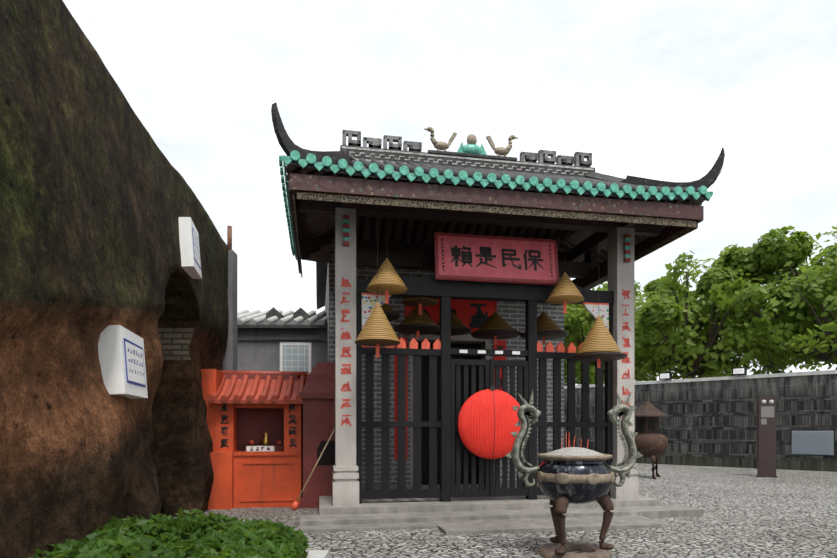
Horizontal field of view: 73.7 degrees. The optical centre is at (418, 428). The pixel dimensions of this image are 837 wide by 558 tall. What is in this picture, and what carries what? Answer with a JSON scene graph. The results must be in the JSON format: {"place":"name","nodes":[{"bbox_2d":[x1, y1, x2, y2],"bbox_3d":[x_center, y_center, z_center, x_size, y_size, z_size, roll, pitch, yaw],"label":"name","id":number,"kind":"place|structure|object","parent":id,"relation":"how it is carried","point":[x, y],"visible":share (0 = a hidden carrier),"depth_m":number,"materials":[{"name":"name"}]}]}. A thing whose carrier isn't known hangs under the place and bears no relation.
{"place":"outdoors","nodes":[
{"label":"outdoors","id":0,"kind":"place"},
{"bbox_2d":[63,0,836,384],"label":"sky","id":1,"kind":"structure","parent":0,"point":[651,89],"materials":[{"name":"white"}]},
{"bbox_2d":[159,463,836,557],"bbox_3d":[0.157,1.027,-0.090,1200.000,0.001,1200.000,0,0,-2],"label":"ground","id":2,"kind":"structure","parent":0,"point":[747,513],"depth_m":5.64,"materials":[{"name":"grey gravel"}]},
{"bbox_2d":[0,0,228,557],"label":"rock","id":3,"kind":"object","parent":2,"relation":"on","point":[98,198],"depth_m":3.48,"materials":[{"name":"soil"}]},
{"bbox_2d":[98,217,201,398],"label":"wall plaques","id":4,"kind":"object","parent":3,"relation":"attached to","point":[121,354],"depth_m":4.00,"materials":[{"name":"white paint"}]},
{"bbox_2d":[27,507,328,557],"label":"hedge planter","id":5,"kind":"object","parent":2,"relation":"on","point":[202,535],"visible":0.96,"depth_m":3.51,"materials":[{"name":"plant"}]},
{"bbox_2d":[222,226,236,370],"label":"grey pier","id":6,"kind":"structure","parent":2,"relation":"on","point":[229,362],"depth_m":8.21,"materials":[{"name":"paint"}]},
{"bbox_2d":[201,369,308,509],"bbox_3d":[-2.199,0.107,7.486,1.380,1.840,0.806,0,0,-8],"label":"small shrine","id":7,"kind":"object","parent":2,"relation":"on","point":[254,419],"visible":0.92,"depth_m":7.31,"materials":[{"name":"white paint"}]},
{"bbox_2d":[237,307,327,372],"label":"grey house","id":8,"kind":"structure","parent":2,"relation":"on","point":[273,339],"depth_m":9.83,"materials":[{"name":"paint"}]},
{"bbox_2d":[290,427,334,509],"bbox_3d":[-1.350,0.506,7.141,0.584,1.066,0.100,0,0,-15],"label":"broom","id":9,"kind":"object","parent":2,"relation":"on","point":[294,505],"visible":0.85,"depth_m":7.10,"materials":[{"name":"wood"},{"name":"red plastic"}]},
{"bbox_2d":[299,362,334,507],"bbox_3d":[-1.239,0.067,7.623,0.740,1.920,0.740,0,0,-10],"label":"maroon paper furnace","id":10,"kind":"object","parent":2,"relation":"on","point":[317,393],"visible":0.5,"depth_m":7.29,"materials":[{"name":"red"}]},
{"bbox_2d":[316,243,563,485],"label":"temple hall walls","id":11,"kind":"structure","parent":2,"relation":"on","point":[512,314],"depth_m":8.97,"materials":[{"name":"grey brick"}]},
{"bbox_2d":[395,298,505,459],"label":"red banners","id":12,"kind":"object","parent":11,"relation":"attached to","point":[474,315],"visible":0.19,"depth_m":8.81,"materials":[{"name":"red fabric"}]},
{"bbox_2d":[299,483,702,534],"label":"stone steps","id":13,"kind":"structure","parent":2,"relation":"on","point":[484,515],"depth_m":6.19,"materials":[{"name":"grey stone"}]},
{"bbox_2d":[356,276,613,503],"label":"gate","id":14,"kind":"structure","parent":13,"relation":"on","point":[531,296],"depth_m":6.76,"materials":[{"name":"black wood"}]},
{"bbox_2d":[458,386,520,458],"bbox_3d":[0.885,-0.073,6.743,0.850,0.880,0.222,0,0,-10],"label":"red lantern","id":15,"kind":"object","parent":14,"relation":"attached to","point":[488,419],"visible":0.85,"depth_m":6.65,"materials":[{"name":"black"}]},
{"bbox_2d":[332,208,637,505],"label":"stone pillars","id":16,"kind":"structure","parent":13,"relation":"on","point":[345,487],"depth_m":6.42,"materials":[{"name":"grey stone"}]},
{"bbox_2d":[299,175,660,304],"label":"temple porch beams","id":17,"kind":"structure","parent":16,"relation":"on","point":[589,273],"depth_m":7.17,"materials":[{"name":"brown wood"}]},
{"bbox_2d":[355,205,627,367],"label":"incense coils","id":18,"kind":"object","parent":17,"relation":"hanging from","point":[598,345],"visible":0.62,"depth_m":6.63,"materials":[{"name":"gold metal"}]},
{"bbox_2d":[292,168,694,264],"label":"roof eaves","id":19,"kind":"object","parent":17,"relation":"on","point":[309,245],"visible":0.29,"depth_m":8.16,"materials":[{"name":"brown wood"}]},
{"bbox_2d":[289,173,703,277],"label":"temple fascia boards","id":20,"kind":"object","parent":19,"relation":"attached to","point":[690,217],"visible":0.94,"depth_m":6.10,"materials":[{"name":"brown wood"}]},
{"bbox_2d":[287,161,705,262],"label":"roof","id":21,"kind":"structure","parent":19,"relation":"on","point":[323,223],"depth_m":8.26,"materials":[{"name":"brown wood"}]},
{"bbox_2d":[279,150,712,259],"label":"roof tiles","id":22,"kind":"object","parent":21,"relation":"on","point":[526,181],"visible":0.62,"depth_m":6.13,"materials":[{"name":"teal ceramic"}]},
{"bbox_2d":[271,103,724,238],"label":"roof ridge","id":23,"kind":"structure","parent":22,"relation":"on","point":[394,153],"depth_m":7.41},
{"bbox_2d":[424,127,517,156],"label":"temple ridge figurines","id":24,"kind":"object","parent":23,"relation":"on","point":[471,146],"visible":0.88,"depth_m":7.58},
{"bbox_2d":[434,232,558,284],"bbox_3d":[0.953,-2.055,6.757,1.540,0.572,0.146,0,0,-10],"label":"sign board","id":25,"kind":"object","parent":17,"relation":"hanging from","point":[479,258],"visible":1,"depth_m":6.73,"materials":[{"name":"red wood"}]},
{"bbox_2d":[362,293,608,330],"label":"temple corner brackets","id":26,"kind":"object","parent":16,"relation":"attached to","point":[594,310],"visible":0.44,"depth_m":6.56,"materials":[{"name":"white paint"}]},
{"bbox_2d":[506,389,642,557],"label":"incense burner","id":27,"kind":"object","parent":2,"relation":"on","point":[566,476],"visible":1,"depth_m":4.45,"materials":[{"name":"grey metal"}]},
{"bbox_2d":[564,284,709,384],"bbox_3d":[7.843,-2.684,24.574,7.902,7.515,8.550,0,0,-2],"label":"tree","id":28,"kind":"object","parent":2,"relation":"on","point":[577,326],"visible":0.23,"depth_m":21.97,"materials":[{"name":"green plant"}]},
{"bbox_2d":[584,280,708,381],"bbox_3d":[10.334,-3.097,28.553,8.266,8.306,8.560,0,0,-37],"label":"tree","id":29,"kind":"object","parent":2,"relation":"on","point":[636,285],"depth_m":26.25,"materials":[{"name":"green plant"}]},
{"bbox_2d":[634,398,667,478],"bbox_3d":[4.808,0.200,11.744,0.920,1.704,0.820,0,0,-2],"label":"incense burner","id":30,"kind":"object","parent":2,"relation":"on","point":[651,442],"visible":0.79,"depth_m":11.48,"materials":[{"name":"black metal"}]},
{"bbox_2d":[604,244,832,380],"bbox_3d":[10.886,-2.925,21.837,7.760,7.942,9.402,0,0,-2],"label":"tree","id":31,"kind":"object","parent":2,"relation":"on","point":[707,353],"visible":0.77,"depth_m":19.84,"materials":[{"name":"green plant"}]},
{"bbox_2d":[693,237,836,375],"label":"tree","id":32,"kind":"object","parent":2,"relation":"on","point":[831,253],"visible":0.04,"depth_m":23.17,"materials":[{"name":"green plant"}]},
{"bbox_2d":[695,225,836,369],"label":"tree","id":33,"kind":"object","parent":2,"relation":"on","point":[782,257],"visible":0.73,"depth_m":18.97,"materials":[{"name":"green plant"}]},
{"bbox_2d":[756,395,777,477],"bbox_3d":[7.405,0.157,11.867,0.360,1.740,0.180,0,0,18],"label":"information post","id":34,"kind":"object","parent":2,"relation":"on","point":[766,435],"visible":1,"depth_m":11.81,"materials":[{"name":"metal"}]},
{"bbox_2d":[564,370,836,471],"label":"dark brick wall","id":35,"kind":"structure","parent":0,"point":[710,421],"depth_m":14.88,"materials":[{"name":"brick"}]},
{"bbox_2d":[659,367,746,379],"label":"floodlights","id":36,"kind":"object","parent":35,"relation":"on","point":[739,371],"depth_m":14.72,"materials":[{"name":"black paint"}]},
{"bbox_2d":[792,431,833,454],"bbox_3d":[9.611,0.337,13.625,0.840,0.580,0.045,0,0,44],"label":"sign","id":37,"kind":"object","parent":35,"relation":"attached to","point":[814,442],"depth_m":13.60,"materials":[{"name":"grey metal"}]}
]}

